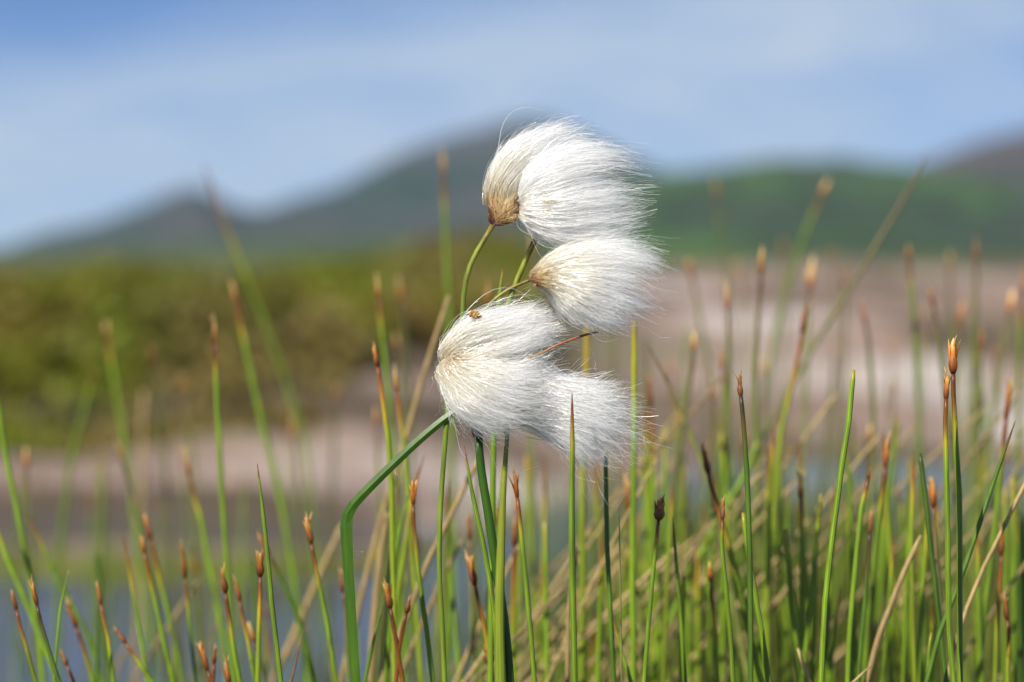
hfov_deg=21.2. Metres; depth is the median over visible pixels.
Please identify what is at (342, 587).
rush
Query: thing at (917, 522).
dry straw
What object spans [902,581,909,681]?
rush
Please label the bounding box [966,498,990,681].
rush
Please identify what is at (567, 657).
rush
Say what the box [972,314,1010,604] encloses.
rush
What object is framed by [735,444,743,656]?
rush
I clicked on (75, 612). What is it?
rush
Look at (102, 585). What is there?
rush
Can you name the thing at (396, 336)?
rush
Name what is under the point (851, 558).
rush
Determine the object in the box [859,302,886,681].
rush
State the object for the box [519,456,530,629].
rush
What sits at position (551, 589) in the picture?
dry straw
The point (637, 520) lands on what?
dry straw
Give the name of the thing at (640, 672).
rush
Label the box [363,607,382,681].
sedge
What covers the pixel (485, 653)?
rush
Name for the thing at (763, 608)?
rush
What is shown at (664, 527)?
rush
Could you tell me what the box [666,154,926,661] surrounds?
broad sedge
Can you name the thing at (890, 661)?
rush
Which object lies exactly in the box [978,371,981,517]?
rush
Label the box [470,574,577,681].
dry straw
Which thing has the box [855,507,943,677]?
dry straw
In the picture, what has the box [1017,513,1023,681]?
broad sedge
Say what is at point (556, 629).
dry straw
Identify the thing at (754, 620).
dry straw
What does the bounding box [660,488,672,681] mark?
rush
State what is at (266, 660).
rush
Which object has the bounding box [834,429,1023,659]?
dry straw
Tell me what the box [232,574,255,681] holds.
rush
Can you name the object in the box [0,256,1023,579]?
ground
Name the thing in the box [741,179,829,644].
rush
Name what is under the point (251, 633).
rush
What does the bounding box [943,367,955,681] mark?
rush
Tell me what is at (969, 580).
rush
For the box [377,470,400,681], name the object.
rush
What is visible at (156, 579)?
rush
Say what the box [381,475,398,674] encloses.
rush
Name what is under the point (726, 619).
rush
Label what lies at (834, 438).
rush
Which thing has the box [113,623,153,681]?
rush
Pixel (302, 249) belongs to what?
hills
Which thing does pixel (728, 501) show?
broad sedge
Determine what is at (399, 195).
mountain
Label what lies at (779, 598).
dry straw
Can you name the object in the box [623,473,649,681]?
rush
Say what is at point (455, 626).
rush
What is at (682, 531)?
rush
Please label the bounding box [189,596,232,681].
dry straw
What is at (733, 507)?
rush
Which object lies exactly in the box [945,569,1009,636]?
dry straw
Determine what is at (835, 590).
rush
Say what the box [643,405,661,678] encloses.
rush
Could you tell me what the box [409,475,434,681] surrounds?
rush
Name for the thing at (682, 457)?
rush
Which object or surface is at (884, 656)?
rush
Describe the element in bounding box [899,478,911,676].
rush
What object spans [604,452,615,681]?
rush
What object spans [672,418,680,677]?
rush
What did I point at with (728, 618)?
rush
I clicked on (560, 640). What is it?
dry straw
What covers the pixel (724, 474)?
rush
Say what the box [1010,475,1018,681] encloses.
rush
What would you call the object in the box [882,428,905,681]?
rush
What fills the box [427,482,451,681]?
rush
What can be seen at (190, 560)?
rush
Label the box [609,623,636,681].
dry straw
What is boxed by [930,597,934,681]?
rush
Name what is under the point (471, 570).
rush
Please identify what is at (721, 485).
rush
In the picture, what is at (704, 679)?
dry straw
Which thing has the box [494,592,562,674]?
dry straw
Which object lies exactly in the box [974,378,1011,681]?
rush
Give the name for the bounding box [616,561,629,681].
rush
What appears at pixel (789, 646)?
rush
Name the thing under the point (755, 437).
rush
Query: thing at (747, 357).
rush
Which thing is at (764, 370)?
rush
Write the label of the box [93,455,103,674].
rush
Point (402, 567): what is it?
rush
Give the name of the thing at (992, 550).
dry straw
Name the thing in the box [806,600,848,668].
dry straw
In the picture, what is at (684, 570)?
dry straw
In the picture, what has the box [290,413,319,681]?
rush
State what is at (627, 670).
rush
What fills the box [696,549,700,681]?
rush
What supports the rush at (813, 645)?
in the water
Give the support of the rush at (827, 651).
in the water
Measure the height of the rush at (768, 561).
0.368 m
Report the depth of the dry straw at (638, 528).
0.90 m
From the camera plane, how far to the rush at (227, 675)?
0.64 m
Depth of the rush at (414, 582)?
0.72 m
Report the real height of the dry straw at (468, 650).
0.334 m
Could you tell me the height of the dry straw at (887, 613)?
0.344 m
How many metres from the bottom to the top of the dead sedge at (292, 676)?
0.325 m
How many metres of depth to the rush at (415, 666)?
0.90 m
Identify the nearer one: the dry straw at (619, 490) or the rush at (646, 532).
the rush at (646, 532)
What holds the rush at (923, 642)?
in the water
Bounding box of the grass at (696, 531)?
[0,435,1023,681]
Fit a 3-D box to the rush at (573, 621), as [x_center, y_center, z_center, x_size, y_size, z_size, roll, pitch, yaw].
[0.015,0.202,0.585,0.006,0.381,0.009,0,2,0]
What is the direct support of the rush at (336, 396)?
in the water
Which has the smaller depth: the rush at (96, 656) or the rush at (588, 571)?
the rush at (96, 656)
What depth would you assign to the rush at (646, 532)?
0.80 m
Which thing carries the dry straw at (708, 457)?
on the ground at (880, 288)
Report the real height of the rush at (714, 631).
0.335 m
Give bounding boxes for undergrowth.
[0,227,547,459]
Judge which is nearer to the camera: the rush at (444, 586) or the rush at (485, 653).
the rush at (485, 653)
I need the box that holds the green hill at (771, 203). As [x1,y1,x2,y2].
[520,156,1023,259]
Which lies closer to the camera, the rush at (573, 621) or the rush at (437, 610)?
the rush at (573, 621)
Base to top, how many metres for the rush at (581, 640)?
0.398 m
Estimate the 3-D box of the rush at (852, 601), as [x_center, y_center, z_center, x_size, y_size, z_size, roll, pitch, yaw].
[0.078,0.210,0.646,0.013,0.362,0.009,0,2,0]
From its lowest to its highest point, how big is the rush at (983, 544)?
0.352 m
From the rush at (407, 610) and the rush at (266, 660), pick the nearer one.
the rush at (407, 610)
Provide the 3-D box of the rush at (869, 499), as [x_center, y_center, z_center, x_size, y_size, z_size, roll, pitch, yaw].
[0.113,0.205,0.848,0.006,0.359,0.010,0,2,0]
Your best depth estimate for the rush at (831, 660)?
0.69 m
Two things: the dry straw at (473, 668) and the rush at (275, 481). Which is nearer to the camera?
the dry straw at (473, 668)
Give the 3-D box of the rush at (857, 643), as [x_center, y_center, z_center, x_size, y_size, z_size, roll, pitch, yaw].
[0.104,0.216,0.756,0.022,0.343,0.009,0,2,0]
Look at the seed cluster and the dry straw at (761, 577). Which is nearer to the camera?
the seed cluster
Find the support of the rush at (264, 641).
in the water
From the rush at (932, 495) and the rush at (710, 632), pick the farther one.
the rush at (710, 632)
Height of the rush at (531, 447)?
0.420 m
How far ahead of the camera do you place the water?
2.90 m
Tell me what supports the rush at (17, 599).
in the water
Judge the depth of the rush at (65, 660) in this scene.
0.66 m
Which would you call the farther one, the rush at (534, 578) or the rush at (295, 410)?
the rush at (295, 410)
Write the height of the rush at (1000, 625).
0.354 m
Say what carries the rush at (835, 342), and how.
in the water
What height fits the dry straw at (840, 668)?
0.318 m
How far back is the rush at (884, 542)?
0.77 m
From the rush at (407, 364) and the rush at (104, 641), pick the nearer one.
the rush at (104, 641)
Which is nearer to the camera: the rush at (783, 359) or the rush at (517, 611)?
the rush at (517, 611)
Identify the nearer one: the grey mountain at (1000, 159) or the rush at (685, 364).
the rush at (685, 364)
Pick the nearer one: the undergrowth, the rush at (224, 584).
the rush at (224, 584)
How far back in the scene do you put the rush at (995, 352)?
0.92 m
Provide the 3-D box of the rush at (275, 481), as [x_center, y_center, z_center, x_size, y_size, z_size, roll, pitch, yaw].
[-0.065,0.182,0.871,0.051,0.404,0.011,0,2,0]
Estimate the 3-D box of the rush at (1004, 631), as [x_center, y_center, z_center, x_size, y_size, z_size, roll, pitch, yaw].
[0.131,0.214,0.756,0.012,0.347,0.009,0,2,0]
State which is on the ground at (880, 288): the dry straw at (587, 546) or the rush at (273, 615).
the dry straw at (587, 546)
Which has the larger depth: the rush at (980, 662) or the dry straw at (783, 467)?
the dry straw at (783, 467)
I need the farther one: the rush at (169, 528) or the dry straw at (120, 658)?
the rush at (169, 528)
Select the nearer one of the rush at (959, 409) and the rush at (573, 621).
the rush at (573, 621)
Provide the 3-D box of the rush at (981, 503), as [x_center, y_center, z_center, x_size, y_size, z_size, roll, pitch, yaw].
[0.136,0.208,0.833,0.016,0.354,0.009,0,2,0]
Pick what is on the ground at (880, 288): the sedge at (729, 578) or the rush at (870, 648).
the sedge at (729, 578)
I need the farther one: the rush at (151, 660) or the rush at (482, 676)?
the rush at (151, 660)
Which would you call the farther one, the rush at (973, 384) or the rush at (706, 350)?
the rush at (706, 350)
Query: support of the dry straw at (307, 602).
in the water
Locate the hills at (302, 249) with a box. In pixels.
[0,237,544,259]
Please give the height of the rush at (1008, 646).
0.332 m
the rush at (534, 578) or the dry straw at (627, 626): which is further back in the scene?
the rush at (534, 578)
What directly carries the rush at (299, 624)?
in the water
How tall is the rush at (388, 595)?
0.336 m
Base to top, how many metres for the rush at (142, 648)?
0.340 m
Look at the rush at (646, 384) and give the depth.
0.91 m
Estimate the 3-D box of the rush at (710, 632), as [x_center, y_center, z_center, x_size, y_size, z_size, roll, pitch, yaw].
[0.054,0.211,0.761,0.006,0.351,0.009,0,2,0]
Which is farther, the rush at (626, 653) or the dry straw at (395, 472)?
the rush at (626, 653)
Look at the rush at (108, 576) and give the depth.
1.28 m
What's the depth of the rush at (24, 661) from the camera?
0.96 m
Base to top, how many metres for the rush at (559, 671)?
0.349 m
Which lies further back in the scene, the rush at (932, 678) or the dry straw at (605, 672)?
the dry straw at (605, 672)
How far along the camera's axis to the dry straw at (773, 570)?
0.83 m
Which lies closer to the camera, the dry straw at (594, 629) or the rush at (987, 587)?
the rush at (987, 587)
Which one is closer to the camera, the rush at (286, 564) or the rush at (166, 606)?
the rush at (166, 606)
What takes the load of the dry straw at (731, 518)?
on the ground at (880, 288)
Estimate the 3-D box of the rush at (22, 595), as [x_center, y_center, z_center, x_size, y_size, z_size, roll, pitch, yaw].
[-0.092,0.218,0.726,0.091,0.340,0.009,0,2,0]
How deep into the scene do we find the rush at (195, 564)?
0.87 m
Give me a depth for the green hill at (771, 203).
555.90 m
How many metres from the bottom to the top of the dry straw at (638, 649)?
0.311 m
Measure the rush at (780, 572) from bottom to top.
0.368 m
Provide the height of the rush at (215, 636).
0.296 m
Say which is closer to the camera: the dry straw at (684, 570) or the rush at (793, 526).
the dry straw at (684, 570)
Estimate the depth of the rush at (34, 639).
0.87 m
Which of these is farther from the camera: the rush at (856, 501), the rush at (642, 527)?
the rush at (642, 527)
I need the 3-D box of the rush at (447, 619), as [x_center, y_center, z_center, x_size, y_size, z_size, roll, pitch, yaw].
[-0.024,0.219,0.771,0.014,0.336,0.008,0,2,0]
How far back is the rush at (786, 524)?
0.80 m
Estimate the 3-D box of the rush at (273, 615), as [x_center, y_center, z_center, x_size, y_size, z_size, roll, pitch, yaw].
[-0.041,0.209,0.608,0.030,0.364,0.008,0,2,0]
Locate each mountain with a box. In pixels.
[0,118,662,252]
[911,130,1023,187]
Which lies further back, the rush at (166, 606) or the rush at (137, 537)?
the rush at (137, 537)
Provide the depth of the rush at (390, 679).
0.88 m
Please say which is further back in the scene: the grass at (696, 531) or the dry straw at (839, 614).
the grass at (696, 531)
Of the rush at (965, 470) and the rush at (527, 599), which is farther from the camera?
the rush at (965, 470)
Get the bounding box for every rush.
[0,405,45,681]
[0,534,55,681]
[10,588,37,681]
[13,452,20,681]
[18,633,29,681]
[24,444,38,681]
[25,510,103,681]
[28,574,61,681]
[54,366,94,672]
[59,650,74,681]
[65,595,94,681]
[88,487,93,671]
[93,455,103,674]
[94,603,98,681]
[95,551,110,681]
[95,581,115,681]
[98,465,113,664]
[98,466,105,681]
[101,318,156,681]
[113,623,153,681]
[115,437,168,681]
[122,531,148,681]
[140,535,175,681]
[143,513,184,681]
[148,340,179,681]
[150,626,152,678]
[154,498,159,674]
[171,621,176,681]
[176,540,197,681]
[180,373,207,681]
[182,445,196,665]
[182,446,228,681]
[182,611,185,681]
[188,542,205,681]
[195,641,211,681]
[203,163,329,675]
[210,315,235,681]
[211,644,216,681]
[214,577,217,681]
[219,652,231,681]
[221,563,241,681]
[224,483,244,681]
[229,277,310,681]
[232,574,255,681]
[236,477,243,681]
[246,621,267,681]
[251,551,256,669]
[255,547,264,681]
[257,464,282,681]
[257,530,316,681]
[262,619,265,681]
[263,598,273,676]
[265,620,267,676]
[285,409,291,681]
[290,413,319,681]
[302,604,304,681]
[303,511,338,681]
[323,385,338,681]
[327,641,333,681]
[330,500,337,681]
[339,569,350,681]
[354,579,358,650]
[372,341,396,681]
[374,406,383,592]
[374,503,388,681]
[375,543,380,681]
[376,273,407,681]
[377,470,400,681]
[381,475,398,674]
[382,579,404,681]
[389,455,424,670]
[389,467,400,681]
[393,363,423,681]
[394,332,410,681]
[394,592,411,681]
[396,275,418,680]
[397,574,404,632]
[406,533,419,672]
[408,540,418,681]
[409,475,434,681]
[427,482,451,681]
[436,480,449,681]
[436,584,438,629]
[439,144,457,680]
[444,489,462,681]
[445,524,450,681]
[464,446,494,634]
[464,549,494,681]
[466,512,475,681]
[474,280,489,674]
[476,473,501,681]
[480,505,498,681]
[482,644,486,663]
[487,266,503,681]
[507,463,536,681]
[510,508,521,681]
[514,486,519,681]
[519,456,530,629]
[520,453,529,640]
[525,456,541,681]
[528,232,534,677]
[540,555,551,681]
[541,453,546,681]
[543,521,549,681]
[556,500,579,681]
[565,543,578,681]
[569,394,577,681]
[577,464,599,670]
[578,319,589,681]
[590,608,596,681]
[594,451,617,665]
[595,527,602,681]
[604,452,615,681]
[611,307,616,654]
[613,618,632,681]
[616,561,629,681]
[617,549,624,661]
[622,487,629,669]
[623,437,626,671]
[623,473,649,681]
[625,551,629,681]
[626,539,642,671]
[630,320,636,681]
[636,523,650,661]
[638,331,645,654]
[638,430,655,681]
[639,558,645,602]
[642,455,658,681]
[642,494,664,681]
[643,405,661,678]
[644,335,650,566]
[645,458,667,681]
[647,371,656,681]
[658,330,696,681]
[658,425,666,668]
[660,473,669,599]
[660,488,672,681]
[669,357,693,681]
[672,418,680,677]
[672,516,686,681]
[674,324,689,525]
[674,466,685,681]
[678,402,702,681]
[678,576,685,681]
[685,522,690,681]
[686,259,742,681]
[690,436,710,631]
[693,564,700,675]
[694,416,723,681]
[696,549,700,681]
[701,440,763,681]
[701,485,719,669]
[702,503,714,673]
[706,361,709,681]
[707,470,715,681]
[707,562,719,681]
[710,376,716,677]
[713,551,733,681]
[714,179,746,573]
[719,346,756,681]
[719,424,724,640]
[719,505,729,681]
[720,274,730,681]
[720,432,745,681]
[720,496,735,681]
[725,545,739,681]
[734,369,752,681]
[735,258,753,492]
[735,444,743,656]
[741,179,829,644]
[741,512,771,681]
[753,242,772,681]
[753,566,758,641]
[754,567,758,653]
[756,297,814,681]
[759,354,767,640]
[760,441,769,681]
[765,419,773,681]
[770,431,777,625]
[774,512,795,681]
[778,412,782,681]
[782,240,785,547]
[783,476,789,681]
[784,425,793,681]
[784,529,800,681]
[786,444,797,592]
[794,352,835,669]
[795,580,806,681]
[796,253,813,681]
[796,469,804,644]
[797,500,810,670]
[798,437,817,681]
[800,494,821,681]
[810,569,816,681]
[818,370,854,681]
[818,420,859,673]
[824,480,835,681]
[824,540,828,580]
[826,586,839,681]
[830,248,838,652]
[830,635,834,681]
[832,342,838,503]
[840,265,846,681]
[845,465,870,681]
[846,448,855,681]
[847,506,858,672]
[850,421,874,681]
[855,376,896,674]
[856,510,873,681]
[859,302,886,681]
[859,435,867,633]
[861,429,890,681]
[867,424,871,588]
[868,620,872,681]
[871,505,883,638]
[872,419,898,681]
[880,534,893,681]
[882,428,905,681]
[884,510,893,681]
[888,336,892,539]
[894,458,911,681]
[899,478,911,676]
[900,470,911,681]
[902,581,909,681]
[906,245,929,661]
[908,460,918,653]
[909,450,915,681]
[909,555,914,680]
[914,306,925,490]
[916,523,927,681]
[917,544,926,674]
[919,453,948,681]
[919,496,924,681]
[924,422,1014,681]
[926,632,932,670]
[927,475,944,681]
[929,284,973,681]
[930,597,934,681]
[933,594,938,681]
[935,485,947,667]
[938,300,964,668]
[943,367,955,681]
[948,252,956,573]
[948,335,962,681]
[952,307,972,641]
[954,297,965,640]
[963,288,1014,643]
[963,389,984,681]
[966,235,977,676]
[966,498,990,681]
[970,323,982,641]
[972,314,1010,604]
[972,442,984,679]
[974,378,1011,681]
[975,535,984,681]
[976,400,990,673]
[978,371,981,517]
[983,342,999,681]
[993,521,1004,681]
[998,447,1007,681]
[1001,487,1008,681]
[1003,592,1010,681]
[1010,265,1023,681]
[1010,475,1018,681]
[1012,308,1023,513]
[1014,378,1021,600]
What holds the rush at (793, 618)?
in the water
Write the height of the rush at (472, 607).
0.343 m
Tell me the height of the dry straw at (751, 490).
0.344 m
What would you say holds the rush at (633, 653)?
in the water
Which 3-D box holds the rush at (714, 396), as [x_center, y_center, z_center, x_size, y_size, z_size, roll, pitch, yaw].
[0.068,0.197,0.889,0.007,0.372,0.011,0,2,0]
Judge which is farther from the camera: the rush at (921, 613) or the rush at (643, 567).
the rush at (643, 567)
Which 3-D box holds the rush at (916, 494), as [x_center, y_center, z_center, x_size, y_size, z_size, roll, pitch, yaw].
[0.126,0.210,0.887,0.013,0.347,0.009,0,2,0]
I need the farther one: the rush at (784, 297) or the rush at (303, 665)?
the rush at (784, 297)
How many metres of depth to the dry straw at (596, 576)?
0.70 m
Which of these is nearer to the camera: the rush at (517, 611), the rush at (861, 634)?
the rush at (861, 634)
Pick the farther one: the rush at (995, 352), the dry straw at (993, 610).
the rush at (995, 352)
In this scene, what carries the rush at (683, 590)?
in the water
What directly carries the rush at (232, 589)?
in the water
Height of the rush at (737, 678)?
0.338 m
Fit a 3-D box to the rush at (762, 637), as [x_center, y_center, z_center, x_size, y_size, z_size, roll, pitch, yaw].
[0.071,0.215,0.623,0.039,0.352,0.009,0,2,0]
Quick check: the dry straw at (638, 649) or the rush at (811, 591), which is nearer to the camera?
the rush at (811, 591)
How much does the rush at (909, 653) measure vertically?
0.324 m
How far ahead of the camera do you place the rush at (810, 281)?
0.92 m
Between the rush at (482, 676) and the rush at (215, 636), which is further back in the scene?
the rush at (215, 636)
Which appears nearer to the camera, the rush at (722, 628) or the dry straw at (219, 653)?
the rush at (722, 628)
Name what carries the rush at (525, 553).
in the water
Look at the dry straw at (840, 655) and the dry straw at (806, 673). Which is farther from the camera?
the dry straw at (840, 655)
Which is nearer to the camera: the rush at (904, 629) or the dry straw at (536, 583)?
the rush at (904, 629)
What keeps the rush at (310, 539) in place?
in the water
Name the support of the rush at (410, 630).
in the water
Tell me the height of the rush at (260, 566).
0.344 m
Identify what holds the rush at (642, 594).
in the water
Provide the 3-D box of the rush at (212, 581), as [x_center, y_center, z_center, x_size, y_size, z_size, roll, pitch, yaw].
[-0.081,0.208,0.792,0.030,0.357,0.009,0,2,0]
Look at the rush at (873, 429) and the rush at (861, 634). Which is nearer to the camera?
the rush at (861, 634)
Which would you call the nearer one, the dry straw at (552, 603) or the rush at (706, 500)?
the dry straw at (552, 603)
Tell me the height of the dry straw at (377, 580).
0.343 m
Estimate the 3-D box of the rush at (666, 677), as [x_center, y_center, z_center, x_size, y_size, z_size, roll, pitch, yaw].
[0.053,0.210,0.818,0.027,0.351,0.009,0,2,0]
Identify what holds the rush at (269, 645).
in the water
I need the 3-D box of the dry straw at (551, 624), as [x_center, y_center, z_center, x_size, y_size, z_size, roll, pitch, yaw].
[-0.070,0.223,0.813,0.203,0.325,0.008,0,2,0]
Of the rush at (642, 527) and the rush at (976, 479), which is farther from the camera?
the rush at (642, 527)
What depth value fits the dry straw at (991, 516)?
0.78 m
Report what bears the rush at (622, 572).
in the water
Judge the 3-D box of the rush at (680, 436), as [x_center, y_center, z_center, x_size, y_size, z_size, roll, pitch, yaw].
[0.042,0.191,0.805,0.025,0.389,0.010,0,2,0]
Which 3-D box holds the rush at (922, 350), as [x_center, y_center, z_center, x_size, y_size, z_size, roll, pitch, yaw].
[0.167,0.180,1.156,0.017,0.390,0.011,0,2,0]
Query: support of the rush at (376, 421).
in the water
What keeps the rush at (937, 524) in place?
in the water
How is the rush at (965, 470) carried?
in the water
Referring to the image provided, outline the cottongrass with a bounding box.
[340,107,679,681]
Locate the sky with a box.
[0,0,1023,247]
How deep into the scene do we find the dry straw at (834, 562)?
0.79 m
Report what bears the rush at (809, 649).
in the water
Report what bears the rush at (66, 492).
in the water
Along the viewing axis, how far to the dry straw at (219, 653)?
0.92 m
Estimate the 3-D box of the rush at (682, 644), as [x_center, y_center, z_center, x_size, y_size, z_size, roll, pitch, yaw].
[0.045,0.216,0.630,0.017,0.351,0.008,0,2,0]
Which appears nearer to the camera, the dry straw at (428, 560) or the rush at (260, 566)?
the rush at (260, 566)
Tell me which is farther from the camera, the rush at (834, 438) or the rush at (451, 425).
the rush at (834, 438)
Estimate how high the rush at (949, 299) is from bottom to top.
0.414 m
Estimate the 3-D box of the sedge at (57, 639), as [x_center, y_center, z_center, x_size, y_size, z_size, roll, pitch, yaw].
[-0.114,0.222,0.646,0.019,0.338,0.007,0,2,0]
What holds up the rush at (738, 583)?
in the water
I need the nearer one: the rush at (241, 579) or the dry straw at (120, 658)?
the dry straw at (120, 658)
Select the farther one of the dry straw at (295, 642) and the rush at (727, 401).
the dry straw at (295, 642)
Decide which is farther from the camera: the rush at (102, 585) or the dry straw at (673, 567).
the rush at (102, 585)
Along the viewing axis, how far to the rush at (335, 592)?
1.11 m
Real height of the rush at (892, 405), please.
0.372 m
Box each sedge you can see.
[53,566,69,681]
[290,627,304,681]
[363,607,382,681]
[383,488,409,681]
[619,516,622,681]
[648,345,747,681]
[649,441,758,681]
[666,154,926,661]
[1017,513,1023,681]
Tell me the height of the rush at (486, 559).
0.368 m
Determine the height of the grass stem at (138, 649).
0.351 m
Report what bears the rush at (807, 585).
in the water
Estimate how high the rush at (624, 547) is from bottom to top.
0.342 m
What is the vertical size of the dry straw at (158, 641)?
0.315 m
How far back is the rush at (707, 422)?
1.21 m
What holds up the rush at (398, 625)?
in the water
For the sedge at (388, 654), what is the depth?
0.68 m
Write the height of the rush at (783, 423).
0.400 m
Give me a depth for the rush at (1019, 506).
1.09 m
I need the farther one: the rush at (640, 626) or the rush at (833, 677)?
the rush at (833, 677)
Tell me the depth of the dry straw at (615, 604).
0.72 m
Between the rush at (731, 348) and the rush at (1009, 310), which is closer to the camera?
the rush at (1009, 310)
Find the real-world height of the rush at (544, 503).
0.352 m
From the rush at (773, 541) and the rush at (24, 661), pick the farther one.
the rush at (24, 661)
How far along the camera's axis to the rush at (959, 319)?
0.95 m
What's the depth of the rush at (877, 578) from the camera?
0.77 m
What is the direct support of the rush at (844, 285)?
in the water
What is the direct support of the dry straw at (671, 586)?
on the ground at (880, 288)
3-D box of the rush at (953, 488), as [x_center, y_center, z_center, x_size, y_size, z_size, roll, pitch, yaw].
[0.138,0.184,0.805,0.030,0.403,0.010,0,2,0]
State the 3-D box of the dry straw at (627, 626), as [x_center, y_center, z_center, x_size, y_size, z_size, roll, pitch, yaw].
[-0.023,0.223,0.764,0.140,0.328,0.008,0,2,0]
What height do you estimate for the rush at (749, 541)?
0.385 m
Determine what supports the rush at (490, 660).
in the water
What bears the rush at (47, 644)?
in the water
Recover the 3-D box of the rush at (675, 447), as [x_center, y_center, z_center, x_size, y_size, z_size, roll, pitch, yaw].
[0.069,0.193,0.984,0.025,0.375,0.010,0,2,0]
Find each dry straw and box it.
[110,640,130,679]
[130,581,197,681]
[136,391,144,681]
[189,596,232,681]
[207,617,235,681]
[269,526,339,681]
[286,625,306,659]
[338,295,449,681]
[367,512,388,681]
[379,461,476,681]
[398,539,462,681]
[448,377,721,673]
[453,545,519,681]
[462,651,483,681]
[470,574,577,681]
[485,528,591,681]
[494,408,682,663]
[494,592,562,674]
[516,430,666,650]
[516,534,627,680]
[516,547,616,667]
[521,427,696,681]
[526,543,680,681]
[531,549,629,681]
[537,536,695,681]
[546,457,657,681]
[564,457,671,681]
[585,470,763,671]
[587,473,765,664]
[591,559,673,681]
[601,600,660,679]
[608,470,805,681]
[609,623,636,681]
[610,509,715,681]
[619,617,655,681]
[623,551,763,680]
[627,392,837,681]
[636,539,702,647]
[640,416,787,681]
[641,386,742,610]
[667,480,865,670]
[669,432,881,681]
[689,403,990,681]
[702,593,787,681]
[712,424,914,681]
[721,553,810,681]
[725,564,784,670]
[783,504,859,676]
[786,387,1023,681]
[797,648,810,681]
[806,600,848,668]
[833,479,1023,666]
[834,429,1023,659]
[834,635,858,661]
[835,563,956,674]
[835,667,844,679]
[852,666,870,681]
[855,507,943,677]
[864,535,921,681]
[910,454,1023,681]
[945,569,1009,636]
[947,483,1023,681]
[955,563,1023,670]
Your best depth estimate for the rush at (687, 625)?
0.77 m
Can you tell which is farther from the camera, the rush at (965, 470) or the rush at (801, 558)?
the rush at (965, 470)
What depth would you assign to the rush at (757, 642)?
0.84 m
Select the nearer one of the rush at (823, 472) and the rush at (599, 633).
the rush at (599, 633)
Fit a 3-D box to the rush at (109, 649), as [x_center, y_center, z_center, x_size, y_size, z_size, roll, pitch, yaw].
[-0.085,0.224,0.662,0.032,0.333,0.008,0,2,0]
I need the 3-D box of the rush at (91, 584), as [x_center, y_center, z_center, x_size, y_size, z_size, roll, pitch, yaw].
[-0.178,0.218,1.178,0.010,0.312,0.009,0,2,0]
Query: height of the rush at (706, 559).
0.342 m
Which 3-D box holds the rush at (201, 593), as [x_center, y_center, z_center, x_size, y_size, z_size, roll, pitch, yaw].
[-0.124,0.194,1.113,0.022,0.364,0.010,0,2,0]
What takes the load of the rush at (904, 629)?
in the water
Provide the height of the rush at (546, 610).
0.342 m
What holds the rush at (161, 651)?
in the water
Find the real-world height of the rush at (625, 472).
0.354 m
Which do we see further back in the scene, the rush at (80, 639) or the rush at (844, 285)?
the rush at (844, 285)
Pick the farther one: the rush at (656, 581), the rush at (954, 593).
the rush at (656, 581)
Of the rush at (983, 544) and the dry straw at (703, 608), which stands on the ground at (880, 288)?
the dry straw at (703, 608)
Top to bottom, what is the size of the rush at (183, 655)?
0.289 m
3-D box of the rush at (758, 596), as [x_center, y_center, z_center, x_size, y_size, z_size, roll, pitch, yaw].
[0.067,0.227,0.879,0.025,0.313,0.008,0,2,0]
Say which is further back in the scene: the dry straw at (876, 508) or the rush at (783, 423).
the dry straw at (876, 508)
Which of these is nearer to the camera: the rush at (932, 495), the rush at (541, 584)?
the rush at (932, 495)
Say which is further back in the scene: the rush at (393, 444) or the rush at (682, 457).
the rush at (682, 457)
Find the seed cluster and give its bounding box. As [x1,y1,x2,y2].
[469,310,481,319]
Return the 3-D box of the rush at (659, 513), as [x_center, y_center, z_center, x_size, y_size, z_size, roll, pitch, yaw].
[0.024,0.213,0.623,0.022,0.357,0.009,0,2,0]
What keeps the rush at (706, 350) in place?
in the water
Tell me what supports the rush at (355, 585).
in the water
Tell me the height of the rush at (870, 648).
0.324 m
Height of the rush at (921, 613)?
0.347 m
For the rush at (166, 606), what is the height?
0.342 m
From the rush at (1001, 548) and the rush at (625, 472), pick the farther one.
the rush at (625, 472)
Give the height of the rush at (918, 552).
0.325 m
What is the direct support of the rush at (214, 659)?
in the water
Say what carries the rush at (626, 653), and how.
in the water
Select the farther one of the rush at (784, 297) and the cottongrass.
the rush at (784, 297)
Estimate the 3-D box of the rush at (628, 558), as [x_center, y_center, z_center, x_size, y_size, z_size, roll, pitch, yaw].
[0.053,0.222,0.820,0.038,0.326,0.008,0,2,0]
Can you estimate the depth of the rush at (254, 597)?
0.79 m
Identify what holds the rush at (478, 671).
in the water
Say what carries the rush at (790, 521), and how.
in the water
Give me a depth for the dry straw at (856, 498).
0.83 m
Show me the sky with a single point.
(109, 108)
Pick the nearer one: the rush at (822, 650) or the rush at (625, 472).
the rush at (822, 650)
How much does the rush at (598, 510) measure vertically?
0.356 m
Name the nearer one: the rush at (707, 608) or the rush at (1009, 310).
the rush at (1009, 310)
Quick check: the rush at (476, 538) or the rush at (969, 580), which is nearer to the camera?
the rush at (476, 538)
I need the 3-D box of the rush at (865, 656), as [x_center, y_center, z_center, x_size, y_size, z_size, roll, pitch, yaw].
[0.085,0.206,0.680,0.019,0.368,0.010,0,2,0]
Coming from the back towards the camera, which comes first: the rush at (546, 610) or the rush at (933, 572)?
the rush at (546, 610)
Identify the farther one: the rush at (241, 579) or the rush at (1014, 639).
the rush at (241, 579)
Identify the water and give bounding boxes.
[0,433,1023,681]
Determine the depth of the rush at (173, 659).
0.72 m
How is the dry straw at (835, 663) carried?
on the ground at (880, 288)

